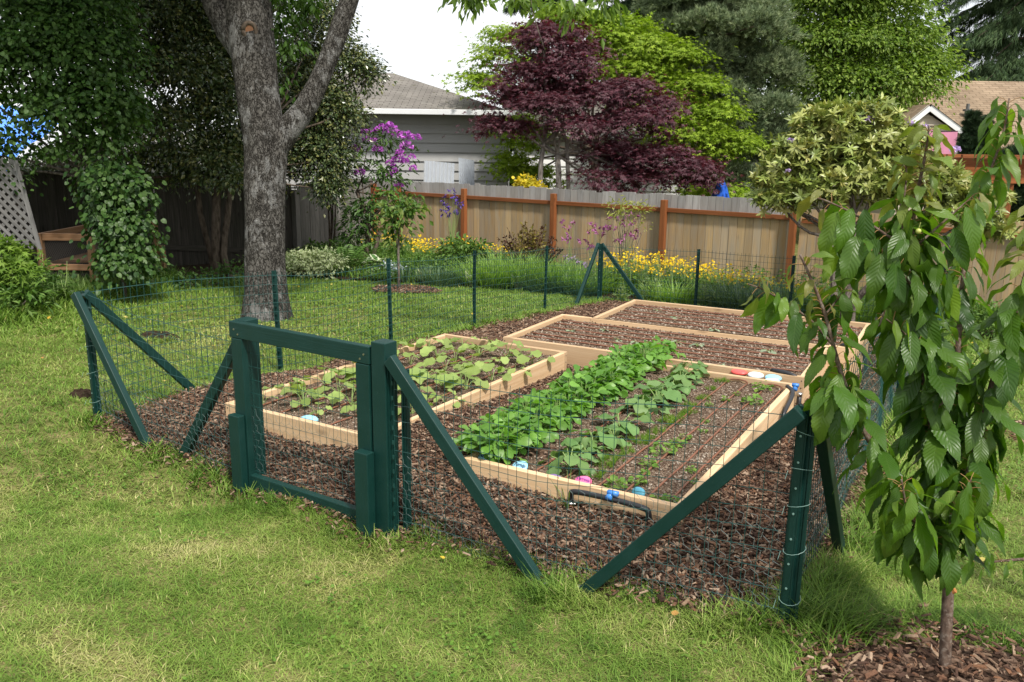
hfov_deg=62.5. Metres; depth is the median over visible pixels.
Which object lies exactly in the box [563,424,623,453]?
turnip plant
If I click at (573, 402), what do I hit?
salad plant
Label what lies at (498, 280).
grass clump
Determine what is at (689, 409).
carrot seedling
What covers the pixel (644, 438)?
carrot seedling
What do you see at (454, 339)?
squash plant
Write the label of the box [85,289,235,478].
wire mesh
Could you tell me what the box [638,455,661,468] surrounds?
herb seedling
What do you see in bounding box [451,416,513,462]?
salad plant
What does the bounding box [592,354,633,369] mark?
salad plant
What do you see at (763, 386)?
herb seedling
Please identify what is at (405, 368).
drip irrigation
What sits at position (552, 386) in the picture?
salad plant
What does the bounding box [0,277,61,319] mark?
broadleaf plant
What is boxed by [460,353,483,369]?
squash plant
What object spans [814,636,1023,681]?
mulch circle
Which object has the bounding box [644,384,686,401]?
turnip plant
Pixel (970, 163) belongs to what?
pergola
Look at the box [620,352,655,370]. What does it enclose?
salad plant
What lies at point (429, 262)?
leafy plant
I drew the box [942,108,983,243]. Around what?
arborvitae
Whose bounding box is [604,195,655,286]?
thin shrub
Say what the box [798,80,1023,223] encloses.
neighbouring house
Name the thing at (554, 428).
salad plant
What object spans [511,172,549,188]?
yellow bush
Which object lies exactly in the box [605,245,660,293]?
yellow flower clump
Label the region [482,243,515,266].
yellow flower clump
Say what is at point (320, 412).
squash plant
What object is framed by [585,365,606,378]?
salad plant
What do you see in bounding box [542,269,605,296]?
grass clump
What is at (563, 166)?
neighbouring house
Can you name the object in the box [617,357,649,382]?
salad plant
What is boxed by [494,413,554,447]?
salad plant
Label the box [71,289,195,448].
corner post
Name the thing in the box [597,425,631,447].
turnip plant
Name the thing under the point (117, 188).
climbing vine
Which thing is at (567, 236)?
columbine
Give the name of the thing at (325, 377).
squash plant
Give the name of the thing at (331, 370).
squash plant
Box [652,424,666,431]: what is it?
carrot seedling
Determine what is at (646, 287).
pale weed
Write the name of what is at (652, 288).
pale weed
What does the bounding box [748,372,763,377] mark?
painted stone
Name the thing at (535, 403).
salad plant
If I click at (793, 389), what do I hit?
drip irrigation
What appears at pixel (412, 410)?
squash plant
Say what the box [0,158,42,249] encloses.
lattice panel
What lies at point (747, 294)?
grass clump
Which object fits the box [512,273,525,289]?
iris fan
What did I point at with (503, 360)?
squash plant
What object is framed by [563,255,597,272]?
columbine
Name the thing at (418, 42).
sky
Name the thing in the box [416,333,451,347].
squash plant
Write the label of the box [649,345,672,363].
salad plant
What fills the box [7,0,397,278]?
tree
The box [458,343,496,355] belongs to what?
squash plant
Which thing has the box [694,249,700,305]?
steel fence post
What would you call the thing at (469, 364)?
squash plant
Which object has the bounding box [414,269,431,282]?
iris fan
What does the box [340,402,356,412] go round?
squash plant
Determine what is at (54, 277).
green shrub
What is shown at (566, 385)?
salad plant
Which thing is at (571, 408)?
salad plant
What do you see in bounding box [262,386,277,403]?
squash plant
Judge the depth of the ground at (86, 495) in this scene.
3.73 m
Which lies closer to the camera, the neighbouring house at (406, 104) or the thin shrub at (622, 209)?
the thin shrub at (622, 209)
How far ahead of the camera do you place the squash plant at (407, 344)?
6.79 m
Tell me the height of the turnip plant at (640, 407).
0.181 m
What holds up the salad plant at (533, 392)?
on the raised bed at (761, 421)
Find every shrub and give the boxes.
[0,232,64,303]
[15,254,78,291]
[311,190,345,249]
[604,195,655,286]
[937,293,1000,340]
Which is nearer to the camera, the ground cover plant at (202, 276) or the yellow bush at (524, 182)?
the ground cover plant at (202, 276)
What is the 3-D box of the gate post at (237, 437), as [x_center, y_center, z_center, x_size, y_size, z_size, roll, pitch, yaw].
[-1.764,0.390,4.886,0.715,1.115,0.186,8,15,28]
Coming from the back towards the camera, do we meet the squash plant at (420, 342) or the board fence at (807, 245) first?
the board fence at (807, 245)
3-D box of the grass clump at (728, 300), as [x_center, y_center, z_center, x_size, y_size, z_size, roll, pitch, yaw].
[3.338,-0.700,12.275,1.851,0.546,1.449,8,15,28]
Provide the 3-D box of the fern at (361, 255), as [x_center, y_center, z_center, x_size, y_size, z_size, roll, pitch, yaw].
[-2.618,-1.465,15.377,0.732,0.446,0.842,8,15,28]
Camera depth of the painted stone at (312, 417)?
5.13 m
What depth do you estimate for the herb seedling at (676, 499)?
4.05 m
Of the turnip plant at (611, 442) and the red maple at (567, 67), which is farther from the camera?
the red maple at (567, 67)
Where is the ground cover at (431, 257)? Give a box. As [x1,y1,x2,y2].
[234,238,1002,334]
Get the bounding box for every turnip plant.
[537,442,601,475]
[561,436,614,460]
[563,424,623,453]
[594,405,654,435]
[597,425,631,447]
[618,394,671,417]
[633,383,682,414]
[642,376,690,394]
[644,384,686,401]
[663,369,704,388]
[668,363,709,384]
[671,359,708,372]
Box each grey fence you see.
[0,171,292,266]
[291,178,373,250]
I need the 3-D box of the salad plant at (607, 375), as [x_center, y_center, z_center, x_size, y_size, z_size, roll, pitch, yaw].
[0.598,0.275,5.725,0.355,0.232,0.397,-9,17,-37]
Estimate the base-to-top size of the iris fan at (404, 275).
0.321 m
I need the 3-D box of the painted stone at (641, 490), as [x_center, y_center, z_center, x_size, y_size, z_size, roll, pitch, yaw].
[0.615,0.738,4.106,0.034,0.057,0.080,32,-8,-37]
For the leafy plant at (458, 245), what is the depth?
15.03 m
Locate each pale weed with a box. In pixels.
[612,281,629,298]
[638,265,653,299]
[648,257,662,296]
[697,276,710,305]
[707,289,719,306]
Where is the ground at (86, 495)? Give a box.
[0,187,1023,681]
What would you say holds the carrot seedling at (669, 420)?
on the raised bed at (761, 421)
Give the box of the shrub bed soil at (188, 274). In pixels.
[16,272,222,280]
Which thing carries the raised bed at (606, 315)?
on the ground at (86, 495)
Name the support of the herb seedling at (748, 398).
on the raised bed at (761, 421)
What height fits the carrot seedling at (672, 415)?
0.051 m
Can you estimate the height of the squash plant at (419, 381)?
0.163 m
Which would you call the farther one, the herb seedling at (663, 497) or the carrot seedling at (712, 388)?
the carrot seedling at (712, 388)
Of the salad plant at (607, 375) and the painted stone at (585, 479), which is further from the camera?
the salad plant at (607, 375)
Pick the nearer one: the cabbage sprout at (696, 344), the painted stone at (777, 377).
the painted stone at (777, 377)
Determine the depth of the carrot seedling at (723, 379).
6.16 m
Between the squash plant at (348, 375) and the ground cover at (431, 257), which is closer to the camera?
the squash plant at (348, 375)
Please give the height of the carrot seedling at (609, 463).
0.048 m
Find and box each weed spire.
[36,254,57,308]
[52,275,73,306]
[66,264,80,293]
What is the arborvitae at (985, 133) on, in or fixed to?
on the ground at (86, 495)
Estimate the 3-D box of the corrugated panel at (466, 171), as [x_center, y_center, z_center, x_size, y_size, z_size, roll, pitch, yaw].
[-1.136,-3.485,21.250,0.391,2.200,0.472,-1,13,-8]
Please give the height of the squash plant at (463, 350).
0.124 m
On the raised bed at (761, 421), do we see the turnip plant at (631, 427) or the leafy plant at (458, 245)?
the turnip plant at (631, 427)
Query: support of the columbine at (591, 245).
on the flower bed soil at (193, 269)
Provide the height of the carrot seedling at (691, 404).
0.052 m
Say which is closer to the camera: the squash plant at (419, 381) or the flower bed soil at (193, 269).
the squash plant at (419, 381)
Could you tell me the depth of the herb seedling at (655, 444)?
4.69 m
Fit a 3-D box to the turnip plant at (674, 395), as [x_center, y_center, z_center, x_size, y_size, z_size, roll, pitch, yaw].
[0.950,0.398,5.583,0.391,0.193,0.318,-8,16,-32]
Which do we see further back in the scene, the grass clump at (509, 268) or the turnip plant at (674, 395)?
the grass clump at (509, 268)
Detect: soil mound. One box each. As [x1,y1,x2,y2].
[68,388,91,398]
[141,330,181,340]
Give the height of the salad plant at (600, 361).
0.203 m
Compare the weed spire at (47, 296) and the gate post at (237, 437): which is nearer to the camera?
the gate post at (237, 437)
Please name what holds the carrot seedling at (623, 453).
on the raised bed at (761, 421)
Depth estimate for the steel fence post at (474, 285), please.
9.62 m
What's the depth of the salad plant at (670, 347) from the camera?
6.70 m
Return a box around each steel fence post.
[271,270,282,370]
[386,258,392,339]
[473,250,475,325]
[543,246,547,309]
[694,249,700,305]
[787,255,795,314]
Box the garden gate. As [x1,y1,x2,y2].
[229,320,373,522]
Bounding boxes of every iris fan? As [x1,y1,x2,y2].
[395,267,412,282]
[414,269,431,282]
[459,268,477,286]
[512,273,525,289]
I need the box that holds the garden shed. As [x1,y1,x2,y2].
[12,130,223,185]
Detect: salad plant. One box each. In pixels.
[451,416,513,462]
[466,418,523,447]
[466,423,535,464]
[473,406,530,450]
[494,393,562,420]
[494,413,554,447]
[494,417,540,454]
[501,409,544,427]
[511,388,569,419]
[517,405,564,443]
[519,394,569,429]
[536,382,574,402]
[536,388,575,414]
[539,393,582,429]
[547,364,605,395]
[547,372,591,398]
[555,388,589,419]
[561,388,603,413]
[567,370,605,379]
[567,375,613,408]
[574,370,619,401]
[583,360,606,377]
[583,367,628,400]
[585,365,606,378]
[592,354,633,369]
[592,358,622,367]
[595,344,634,365]
[598,361,634,392]
[601,358,637,389]
[604,356,645,379]
[613,343,644,357]
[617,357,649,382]
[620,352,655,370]
[621,344,640,352]
[622,343,667,369]
[632,342,672,366]
[642,335,685,358]
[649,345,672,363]
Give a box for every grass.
[0,263,191,308]
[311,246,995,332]
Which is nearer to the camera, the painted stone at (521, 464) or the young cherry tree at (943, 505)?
the young cherry tree at (943, 505)
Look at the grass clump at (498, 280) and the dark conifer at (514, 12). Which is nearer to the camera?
the grass clump at (498, 280)
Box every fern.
[316,239,379,273]
[346,246,383,269]
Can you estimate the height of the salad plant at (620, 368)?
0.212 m
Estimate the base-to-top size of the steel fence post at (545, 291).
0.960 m
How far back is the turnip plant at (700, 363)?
6.42 m
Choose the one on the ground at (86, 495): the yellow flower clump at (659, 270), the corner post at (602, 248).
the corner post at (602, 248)
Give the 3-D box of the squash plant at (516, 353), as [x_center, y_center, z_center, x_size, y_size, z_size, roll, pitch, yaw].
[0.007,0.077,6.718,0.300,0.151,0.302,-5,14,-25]
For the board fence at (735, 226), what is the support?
on the ground at (86, 495)
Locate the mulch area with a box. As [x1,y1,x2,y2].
[126,302,895,610]
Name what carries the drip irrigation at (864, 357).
on the raised bed at (606, 315)
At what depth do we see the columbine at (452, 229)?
16.15 m
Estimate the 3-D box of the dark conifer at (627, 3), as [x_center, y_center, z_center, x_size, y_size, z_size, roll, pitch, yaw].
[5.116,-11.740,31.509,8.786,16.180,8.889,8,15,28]
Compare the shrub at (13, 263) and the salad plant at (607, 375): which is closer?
the salad plant at (607, 375)
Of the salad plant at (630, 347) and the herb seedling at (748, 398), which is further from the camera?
the salad plant at (630, 347)
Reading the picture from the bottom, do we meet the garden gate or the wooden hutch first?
the garden gate
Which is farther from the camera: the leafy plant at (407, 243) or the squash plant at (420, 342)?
the leafy plant at (407, 243)
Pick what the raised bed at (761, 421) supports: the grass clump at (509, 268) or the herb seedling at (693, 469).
the herb seedling at (693, 469)
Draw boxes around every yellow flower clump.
[360,232,393,251]
[387,234,432,259]
[408,237,449,260]
[445,236,485,265]
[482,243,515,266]
[589,254,626,290]
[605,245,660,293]
[629,251,688,291]
[658,256,715,295]
[685,259,748,295]
[714,271,774,294]
[746,276,800,297]
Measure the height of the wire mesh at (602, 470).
1.024 m
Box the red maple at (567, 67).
[441,11,743,196]
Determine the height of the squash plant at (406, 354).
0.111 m
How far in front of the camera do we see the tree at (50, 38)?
10.31 m
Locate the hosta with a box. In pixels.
[361,254,387,273]
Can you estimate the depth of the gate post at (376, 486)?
4.09 m
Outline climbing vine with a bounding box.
[62,152,173,298]
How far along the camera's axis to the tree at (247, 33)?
9.76 m
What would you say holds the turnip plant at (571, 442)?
on the raised bed at (761, 421)
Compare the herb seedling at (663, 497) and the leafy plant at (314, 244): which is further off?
the leafy plant at (314, 244)
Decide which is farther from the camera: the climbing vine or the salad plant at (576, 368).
the climbing vine
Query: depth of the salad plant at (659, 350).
6.53 m
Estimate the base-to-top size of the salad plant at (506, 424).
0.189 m
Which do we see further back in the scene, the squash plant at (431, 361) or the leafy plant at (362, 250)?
the leafy plant at (362, 250)
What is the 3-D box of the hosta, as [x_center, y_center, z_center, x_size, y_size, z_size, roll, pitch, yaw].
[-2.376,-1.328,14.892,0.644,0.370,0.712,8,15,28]
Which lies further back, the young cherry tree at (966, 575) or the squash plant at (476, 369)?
the squash plant at (476, 369)
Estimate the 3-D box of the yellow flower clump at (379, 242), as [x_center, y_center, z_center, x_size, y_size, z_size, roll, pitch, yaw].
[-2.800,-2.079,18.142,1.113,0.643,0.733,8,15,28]
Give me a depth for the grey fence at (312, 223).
17.53 m
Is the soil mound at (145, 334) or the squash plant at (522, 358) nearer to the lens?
the squash plant at (522, 358)
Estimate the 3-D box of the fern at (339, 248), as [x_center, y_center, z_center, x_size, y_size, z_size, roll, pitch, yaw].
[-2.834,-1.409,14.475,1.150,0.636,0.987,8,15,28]
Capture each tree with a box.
[0,0,173,281]
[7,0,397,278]
[201,0,627,320]
[511,0,983,188]
[628,0,817,196]
[740,97,1023,673]
[766,0,979,209]
[920,0,1023,81]
[961,550,1023,585]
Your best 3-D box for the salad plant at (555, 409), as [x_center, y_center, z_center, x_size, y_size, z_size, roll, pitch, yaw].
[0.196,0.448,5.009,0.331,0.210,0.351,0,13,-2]
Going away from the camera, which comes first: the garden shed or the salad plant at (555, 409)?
the salad plant at (555, 409)
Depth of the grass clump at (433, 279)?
13.61 m
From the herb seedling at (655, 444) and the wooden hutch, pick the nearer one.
the herb seedling at (655, 444)
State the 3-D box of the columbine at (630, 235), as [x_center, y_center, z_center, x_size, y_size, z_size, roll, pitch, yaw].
[1.838,-1.481,13.955,0.486,1.339,0.602,-9,17,-37]
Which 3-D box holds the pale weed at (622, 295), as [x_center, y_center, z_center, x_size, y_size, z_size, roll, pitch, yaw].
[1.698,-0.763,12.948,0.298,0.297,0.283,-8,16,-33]
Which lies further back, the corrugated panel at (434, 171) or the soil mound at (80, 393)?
the corrugated panel at (434, 171)
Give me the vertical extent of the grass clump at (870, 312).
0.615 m
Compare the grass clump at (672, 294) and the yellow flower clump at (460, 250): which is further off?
the yellow flower clump at (460, 250)
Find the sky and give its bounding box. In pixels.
[0,0,1022,157]
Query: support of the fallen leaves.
on the ground at (86, 495)
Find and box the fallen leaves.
[41,275,984,614]
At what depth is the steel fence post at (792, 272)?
11.34 m
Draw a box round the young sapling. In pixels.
[368,179,433,287]
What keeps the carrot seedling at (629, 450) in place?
on the raised bed at (761, 421)
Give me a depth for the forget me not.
14.62 m
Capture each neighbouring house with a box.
[233,72,515,189]
[503,99,757,194]
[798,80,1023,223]
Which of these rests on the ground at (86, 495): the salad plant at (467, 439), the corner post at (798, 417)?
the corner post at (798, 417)
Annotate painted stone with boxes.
[302,415,317,420]
[478,454,486,459]
[512,461,527,468]
[575,476,591,483]
[632,487,644,495]
[731,369,746,375]
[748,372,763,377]
[765,374,781,380]
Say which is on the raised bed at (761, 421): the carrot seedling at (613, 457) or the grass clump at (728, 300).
the carrot seedling at (613, 457)
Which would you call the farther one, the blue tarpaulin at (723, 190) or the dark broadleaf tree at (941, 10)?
the dark broadleaf tree at (941, 10)
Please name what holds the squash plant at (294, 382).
on the raised bed at (544, 367)
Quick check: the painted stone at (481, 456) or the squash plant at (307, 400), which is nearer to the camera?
the painted stone at (481, 456)
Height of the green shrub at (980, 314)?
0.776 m
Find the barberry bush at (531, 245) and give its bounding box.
[496,221,562,265]
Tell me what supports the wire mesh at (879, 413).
attached to the corner post at (798, 417)
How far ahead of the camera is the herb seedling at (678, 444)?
4.82 m
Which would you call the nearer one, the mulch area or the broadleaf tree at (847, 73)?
the mulch area
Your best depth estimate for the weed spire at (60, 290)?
9.96 m
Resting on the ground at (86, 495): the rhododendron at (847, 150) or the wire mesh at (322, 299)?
the rhododendron at (847, 150)
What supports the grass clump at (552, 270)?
on the flower bed soil at (193, 269)
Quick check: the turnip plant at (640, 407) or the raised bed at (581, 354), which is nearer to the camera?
the turnip plant at (640, 407)
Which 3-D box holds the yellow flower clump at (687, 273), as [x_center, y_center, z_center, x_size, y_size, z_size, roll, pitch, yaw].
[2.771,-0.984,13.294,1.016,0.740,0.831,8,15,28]
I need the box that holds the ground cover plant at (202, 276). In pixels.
[159,258,243,288]
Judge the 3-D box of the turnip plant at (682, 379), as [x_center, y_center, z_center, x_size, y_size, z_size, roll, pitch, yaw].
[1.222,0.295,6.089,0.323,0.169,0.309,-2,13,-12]
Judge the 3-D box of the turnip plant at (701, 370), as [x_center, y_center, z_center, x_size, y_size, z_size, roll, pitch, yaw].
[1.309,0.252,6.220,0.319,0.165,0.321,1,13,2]
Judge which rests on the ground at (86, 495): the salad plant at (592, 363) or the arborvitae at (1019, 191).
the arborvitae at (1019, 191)
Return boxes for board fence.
[370,179,796,287]
[795,209,1023,308]
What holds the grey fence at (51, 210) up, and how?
on the ground at (86, 495)
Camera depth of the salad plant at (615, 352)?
6.30 m
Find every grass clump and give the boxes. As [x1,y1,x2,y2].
[410,262,471,286]
[437,254,540,289]
[463,249,569,290]
[497,251,603,292]
[506,269,560,293]
[537,256,627,296]
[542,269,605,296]
[634,275,718,304]
[687,273,797,309]
[725,276,839,315]
[781,278,876,321]
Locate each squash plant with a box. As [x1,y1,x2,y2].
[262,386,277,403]
[273,377,309,394]
[280,382,327,407]
[302,367,339,383]
[302,402,331,414]
[315,371,355,393]
[327,381,356,404]
[339,367,355,379]
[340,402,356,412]
[395,340,414,354]
[397,352,426,363]
[398,376,434,399]
[398,395,432,414]
[409,362,446,378]
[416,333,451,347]
[419,373,443,385]
[420,344,457,356]
[423,352,460,369]
[428,389,465,407]
[434,368,489,389]
[435,347,467,361]
[438,362,474,377]
[449,336,477,344]
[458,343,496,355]
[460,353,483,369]
[466,359,511,380]
[480,337,500,347]
[490,340,523,356]
[491,353,513,363]
[497,361,531,376]
[516,348,554,363]
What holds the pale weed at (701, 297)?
on the flower bed soil at (193, 269)
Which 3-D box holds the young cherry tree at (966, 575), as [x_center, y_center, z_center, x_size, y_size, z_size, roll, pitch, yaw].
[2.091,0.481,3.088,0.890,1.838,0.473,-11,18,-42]
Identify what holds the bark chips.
on the mulch area
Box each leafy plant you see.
[299,237,350,255]
[344,242,381,263]
[383,234,423,250]
[400,252,451,274]
[429,232,502,272]
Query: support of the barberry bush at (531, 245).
on the flower bed soil at (193, 269)
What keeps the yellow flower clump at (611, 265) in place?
on the flower bed soil at (193, 269)
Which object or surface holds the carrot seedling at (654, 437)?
on the raised bed at (761, 421)
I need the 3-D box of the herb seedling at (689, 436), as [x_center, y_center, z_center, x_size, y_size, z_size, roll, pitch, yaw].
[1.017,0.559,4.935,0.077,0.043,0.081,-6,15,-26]
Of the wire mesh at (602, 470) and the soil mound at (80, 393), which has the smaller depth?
the wire mesh at (602, 470)
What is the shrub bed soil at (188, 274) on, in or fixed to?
on the ground at (86, 495)
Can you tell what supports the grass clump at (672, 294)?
on the flower bed soil at (193, 269)
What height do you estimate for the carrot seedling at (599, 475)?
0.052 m
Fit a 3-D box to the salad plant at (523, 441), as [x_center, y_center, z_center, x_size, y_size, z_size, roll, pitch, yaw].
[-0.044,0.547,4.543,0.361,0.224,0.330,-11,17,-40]
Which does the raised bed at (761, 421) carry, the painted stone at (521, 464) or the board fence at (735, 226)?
the painted stone at (521, 464)
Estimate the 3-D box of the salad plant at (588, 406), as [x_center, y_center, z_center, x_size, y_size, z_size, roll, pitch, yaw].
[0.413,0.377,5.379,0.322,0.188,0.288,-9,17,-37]
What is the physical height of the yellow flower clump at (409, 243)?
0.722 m
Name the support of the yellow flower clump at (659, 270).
on the flower bed soil at (193, 269)
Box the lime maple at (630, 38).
[431,0,771,197]
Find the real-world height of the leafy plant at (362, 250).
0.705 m
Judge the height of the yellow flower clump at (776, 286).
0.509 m
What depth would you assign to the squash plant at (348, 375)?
6.01 m
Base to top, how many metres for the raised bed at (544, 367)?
0.291 m
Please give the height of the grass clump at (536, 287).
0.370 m
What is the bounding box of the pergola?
[943,154,1023,287]
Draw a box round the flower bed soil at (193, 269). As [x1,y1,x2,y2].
[167,251,1001,335]
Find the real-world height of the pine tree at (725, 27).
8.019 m
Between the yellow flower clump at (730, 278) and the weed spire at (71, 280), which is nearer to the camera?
the weed spire at (71, 280)
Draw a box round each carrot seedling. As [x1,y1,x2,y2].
[585,468,607,480]
[594,459,614,468]
[600,452,624,464]
[615,450,628,456]
[621,445,635,452]
[627,433,650,445]
[640,432,657,441]
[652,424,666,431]
[656,415,680,425]
[665,413,685,419]
[677,410,689,415]
[681,399,699,408]
[682,406,698,413]
[696,394,710,400]
[705,384,716,390]
[713,376,729,382]
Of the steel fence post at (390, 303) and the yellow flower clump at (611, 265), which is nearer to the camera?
the steel fence post at (390, 303)
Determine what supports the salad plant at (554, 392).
on the raised bed at (761, 421)
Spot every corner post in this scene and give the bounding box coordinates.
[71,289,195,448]
[575,243,642,303]
[576,404,845,632]
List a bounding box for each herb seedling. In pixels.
[603,475,627,489]
[628,475,646,486]
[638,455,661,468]
[639,468,649,474]
[649,440,677,455]
[649,493,669,501]
[660,494,679,502]
[666,438,687,447]
[677,432,692,439]
[685,465,696,472]
[741,393,763,404]
[752,380,773,391]
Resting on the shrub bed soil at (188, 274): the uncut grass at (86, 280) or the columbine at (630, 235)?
the uncut grass at (86, 280)
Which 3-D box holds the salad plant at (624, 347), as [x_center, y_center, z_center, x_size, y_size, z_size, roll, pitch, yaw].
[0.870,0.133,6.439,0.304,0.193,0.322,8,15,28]
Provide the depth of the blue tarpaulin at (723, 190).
18.89 m
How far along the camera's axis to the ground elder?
14.01 m
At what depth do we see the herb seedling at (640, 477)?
4.29 m
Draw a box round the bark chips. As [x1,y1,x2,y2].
[90,284,1023,681]
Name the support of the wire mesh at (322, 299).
attached to the corner post at (84, 310)
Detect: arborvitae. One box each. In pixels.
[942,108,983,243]
[971,143,1023,280]
[979,114,995,154]
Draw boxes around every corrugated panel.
[424,160,454,182]
[459,158,474,184]
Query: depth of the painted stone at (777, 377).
6.22 m
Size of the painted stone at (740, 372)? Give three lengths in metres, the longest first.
0.122 x 0.091 x 0.040 m
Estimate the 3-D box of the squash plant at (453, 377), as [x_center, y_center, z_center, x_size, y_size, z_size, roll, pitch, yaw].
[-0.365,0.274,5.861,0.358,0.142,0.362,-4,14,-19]
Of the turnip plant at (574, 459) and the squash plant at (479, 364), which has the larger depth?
the squash plant at (479, 364)
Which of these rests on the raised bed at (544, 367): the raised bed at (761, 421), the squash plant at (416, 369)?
the squash plant at (416, 369)
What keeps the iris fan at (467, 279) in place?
on the flower bed soil at (193, 269)
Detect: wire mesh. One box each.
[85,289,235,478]
[87,245,598,412]
[394,371,795,624]
[601,245,876,322]
[801,272,946,585]
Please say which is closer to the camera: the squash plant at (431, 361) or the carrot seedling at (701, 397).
the carrot seedling at (701, 397)
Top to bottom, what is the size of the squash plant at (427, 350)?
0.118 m
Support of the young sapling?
on the mulch circle
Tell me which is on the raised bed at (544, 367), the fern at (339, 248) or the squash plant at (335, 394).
the squash plant at (335, 394)
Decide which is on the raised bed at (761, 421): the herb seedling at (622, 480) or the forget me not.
the herb seedling at (622, 480)
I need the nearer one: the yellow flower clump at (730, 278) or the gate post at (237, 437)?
the gate post at (237, 437)
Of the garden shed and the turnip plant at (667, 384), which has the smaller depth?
the turnip plant at (667, 384)
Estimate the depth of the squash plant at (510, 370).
6.23 m
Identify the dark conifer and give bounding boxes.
[499,0,579,185]
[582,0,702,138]
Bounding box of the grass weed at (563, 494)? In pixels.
[542,466,577,509]
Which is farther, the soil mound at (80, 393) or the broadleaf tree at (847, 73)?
the broadleaf tree at (847, 73)
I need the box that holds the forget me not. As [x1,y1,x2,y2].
[379,260,406,275]
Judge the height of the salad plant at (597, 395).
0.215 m
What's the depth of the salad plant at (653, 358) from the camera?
6.37 m
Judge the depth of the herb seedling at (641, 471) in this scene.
4.40 m
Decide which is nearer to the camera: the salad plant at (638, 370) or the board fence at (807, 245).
the salad plant at (638, 370)
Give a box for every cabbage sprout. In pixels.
[689,343,703,346]
[760,349,776,353]
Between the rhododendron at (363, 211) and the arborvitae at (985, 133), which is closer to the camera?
the rhododendron at (363, 211)
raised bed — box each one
[225,333,566,448]
[465,365,795,525]
[503,314,828,404]
[591,299,870,375]
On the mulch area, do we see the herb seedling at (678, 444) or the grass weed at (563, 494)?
the grass weed at (563, 494)
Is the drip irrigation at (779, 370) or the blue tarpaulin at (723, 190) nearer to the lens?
the drip irrigation at (779, 370)
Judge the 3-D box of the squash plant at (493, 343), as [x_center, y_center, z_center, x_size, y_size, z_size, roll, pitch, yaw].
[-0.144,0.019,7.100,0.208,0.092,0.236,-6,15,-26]
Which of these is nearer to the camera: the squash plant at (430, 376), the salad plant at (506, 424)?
the salad plant at (506, 424)
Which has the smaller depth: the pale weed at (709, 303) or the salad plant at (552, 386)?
the salad plant at (552, 386)
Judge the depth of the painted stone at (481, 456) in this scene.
4.53 m
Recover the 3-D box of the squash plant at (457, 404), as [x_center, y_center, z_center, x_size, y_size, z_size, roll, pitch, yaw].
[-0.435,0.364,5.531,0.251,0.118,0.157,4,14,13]
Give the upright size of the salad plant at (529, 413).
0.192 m
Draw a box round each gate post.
[178,316,266,495]
[354,338,547,585]
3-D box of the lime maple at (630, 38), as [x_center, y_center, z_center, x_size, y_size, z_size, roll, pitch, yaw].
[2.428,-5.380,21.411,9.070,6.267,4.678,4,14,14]
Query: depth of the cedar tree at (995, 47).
37.42 m
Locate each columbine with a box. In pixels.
[440,188,463,243]
[559,219,581,270]
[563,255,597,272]
[577,222,605,278]
[602,211,641,290]
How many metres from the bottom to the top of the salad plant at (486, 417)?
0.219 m
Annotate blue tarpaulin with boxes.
[0,105,57,170]
[712,182,729,206]
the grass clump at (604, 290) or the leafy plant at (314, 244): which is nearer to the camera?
the grass clump at (604, 290)
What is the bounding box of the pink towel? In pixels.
[929,130,957,153]
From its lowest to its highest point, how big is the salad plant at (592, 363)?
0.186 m
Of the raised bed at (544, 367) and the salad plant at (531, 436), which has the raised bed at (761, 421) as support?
the salad plant at (531, 436)
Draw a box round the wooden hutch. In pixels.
[37,221,166,285]
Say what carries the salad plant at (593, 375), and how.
on the raised bed at (761, 421)
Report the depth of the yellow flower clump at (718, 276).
13.01 m
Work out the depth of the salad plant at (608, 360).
5.90 m
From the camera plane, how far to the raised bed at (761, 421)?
4.84 m
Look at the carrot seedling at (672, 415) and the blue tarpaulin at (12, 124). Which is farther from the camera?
the blue tarpaulin at (12, 124)
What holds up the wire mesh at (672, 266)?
attached to the corner post at (602, 248)
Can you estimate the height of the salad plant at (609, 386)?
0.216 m
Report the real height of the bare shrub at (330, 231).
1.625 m
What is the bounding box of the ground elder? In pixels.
[285,245,355,278]
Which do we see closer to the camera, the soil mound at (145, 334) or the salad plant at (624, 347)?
the salad plant at (624, 347)
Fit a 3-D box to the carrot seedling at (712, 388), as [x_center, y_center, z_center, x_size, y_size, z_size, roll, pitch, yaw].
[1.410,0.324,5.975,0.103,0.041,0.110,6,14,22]
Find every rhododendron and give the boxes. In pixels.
[327,120,428,265]
[744,92,1020,326]
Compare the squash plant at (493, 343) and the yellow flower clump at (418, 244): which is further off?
the yellow flower clump at (418, 244)
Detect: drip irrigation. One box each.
[263,342,542,424]
[465,371,801,521]
[523,320,817,375]
[610,304,867,369]
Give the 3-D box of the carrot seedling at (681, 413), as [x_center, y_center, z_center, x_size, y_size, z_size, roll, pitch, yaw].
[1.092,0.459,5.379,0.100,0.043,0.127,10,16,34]
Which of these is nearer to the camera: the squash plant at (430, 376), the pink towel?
the squash plant at (430, 376)
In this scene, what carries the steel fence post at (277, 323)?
on the ground at (86, 495)
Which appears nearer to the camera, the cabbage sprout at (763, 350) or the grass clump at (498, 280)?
the cabbage sprout at (763, 350)

